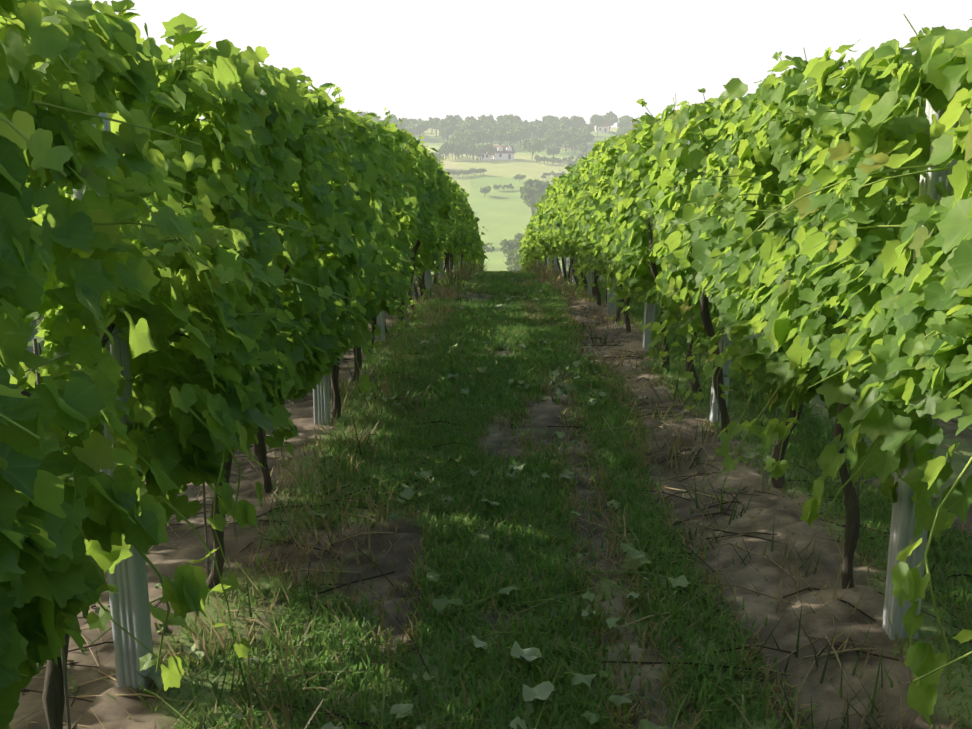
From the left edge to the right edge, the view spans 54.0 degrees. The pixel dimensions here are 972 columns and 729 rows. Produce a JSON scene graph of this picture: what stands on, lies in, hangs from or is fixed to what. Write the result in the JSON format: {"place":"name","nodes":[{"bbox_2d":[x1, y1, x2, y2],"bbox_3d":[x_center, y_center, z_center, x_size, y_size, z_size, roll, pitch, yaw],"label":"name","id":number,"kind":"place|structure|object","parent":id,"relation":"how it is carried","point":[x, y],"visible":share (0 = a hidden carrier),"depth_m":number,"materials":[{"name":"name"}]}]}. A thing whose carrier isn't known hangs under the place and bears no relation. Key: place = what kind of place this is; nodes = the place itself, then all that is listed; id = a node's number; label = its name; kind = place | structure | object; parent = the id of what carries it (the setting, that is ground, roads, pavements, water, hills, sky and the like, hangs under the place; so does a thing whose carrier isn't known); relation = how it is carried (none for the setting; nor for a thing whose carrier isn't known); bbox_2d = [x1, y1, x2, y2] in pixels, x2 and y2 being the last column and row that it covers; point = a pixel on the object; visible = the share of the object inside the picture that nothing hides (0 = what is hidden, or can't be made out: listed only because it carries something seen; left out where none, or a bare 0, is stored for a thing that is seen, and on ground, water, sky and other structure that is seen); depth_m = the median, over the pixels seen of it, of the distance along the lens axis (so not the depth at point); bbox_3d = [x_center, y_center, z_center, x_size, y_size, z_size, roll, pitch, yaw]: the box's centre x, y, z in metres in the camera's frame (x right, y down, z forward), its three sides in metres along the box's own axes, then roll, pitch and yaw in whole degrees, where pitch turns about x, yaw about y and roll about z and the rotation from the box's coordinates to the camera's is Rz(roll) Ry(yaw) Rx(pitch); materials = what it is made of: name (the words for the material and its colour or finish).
{"place":"outdoors","nodes":[
{"label":"outdoors","id":0,"kind":"place"},
{"bbox_2d":[0,14,971,728],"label":"vine shoots","id":1,"kind":"object","parent":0,"point":[172,238],"visible":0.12,"depth_m":2.53,"materials":[{"name":"green plant"}]},
{"bbox_2d":[0,0,971,728],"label":"vine leaves","id":2,"kind":"object","parent":1,"relation":"attached to","point":[240,170],"visible":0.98,"depth_m":2.51,"materials":[{"name":"green plant"}]},
{"bbox_2d":[481,151,492,159],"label":"house","id":3,"kind":"structure","parent":0,"point":[487,157],"depth_m":414.38,"materials":[{"name":"paint"}]},
{"bbox_2d":[6,125,971,728],"bbox_3d":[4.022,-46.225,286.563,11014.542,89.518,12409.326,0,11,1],"label":"ground","id":4,"kind":"structure","parent":0,"point":[502,213],"depth_m":3.69,"materials":[{"name":"brown soil"}]},
{"bbox_2d":[21,219,859,728],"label":"vine trunks","id":5,"kind":"object","parent":4,"relation":"on","point":[53,695],"visible":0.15,"depth_m":4.46,"materials":[{"name":"brown wood"}]},
{"bbox_2d":[97,272,790,728],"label":"fallen leaves","id":6,"kind":"object","parent":4,"relation":"on","point":[633,560],"visible":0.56,"depth_m":3.29,"materials":[{"name":"green plant"}]},
{"bbox_2d":[33,255,863,728],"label":"vine trunks","id":7,"kind":"object","parent":4,"relation":"on","point":[265,449],"visible":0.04,"depth_m":3.47,"materials":[{"name":"brown wood"}]},
{"bbox_2d":[26,100,965,688],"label":"trellis posts","id":8,"kind":"object","parent":4,"relation":"on","point":[128,602],"depth_m":2.82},
{"bbox_2d":[25,107,971,486],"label":"trellis wires","id":9,"kind":"object","parent":8,"relation":"attached to","point":[311,251],"depth_m":2.78,"materials":[{"name":"grey metal"}]},
{"bbox_2d":[25,149,971,313],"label":"vine leaves","id":10,"kind":"object","parent":4,"relation":"on","point":[472,247],"visible":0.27,"depth_m":23.49,"materials":[{"name":"green plant"}]},
{"bbox_2d":[276,76,819,394],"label":"vine leaves","id":11,"kind":"object","parent":4,"relation":"on","point":[361,155],"visible":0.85,"depth_m":6.31,"materials":[{"name":"green plant"}]},
{"bbox_2d":[594,122,608,132],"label":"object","id":12,"kind":"structure","parent":4,"relation":"on","point":[604,129],"depth_m":544.00,"materials":[{"name":"paint"}]},
{"bbox_2d":[22,256,971,728],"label":"aisle grass","id":13,"kind":"structure","parent":0,"point":[456,326],"depth_m":3.83,"materials":[{"name":"green plant"}]},
{"bbox_2d":[492,145,514,159],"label":"house","id":14,"kind":"structure","parent":0,"point":[505,152],"depth_m":417.26,"materials":[{"name":"paint"}]},
{"bbox_2d":[66,0,971,126],"label":"sky","id":15,"kind":"structure","parent":0,"point":[530,60],"materials":[{"name":"white"}]},
{"bbox_2d":[85,230,971,573],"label":"vine leaves","id":16,"kind":"object","parent":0,"point":[157,454],"visible":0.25,"depth_m":2.77,"materials":[{"name":"green plant"}]}
]}

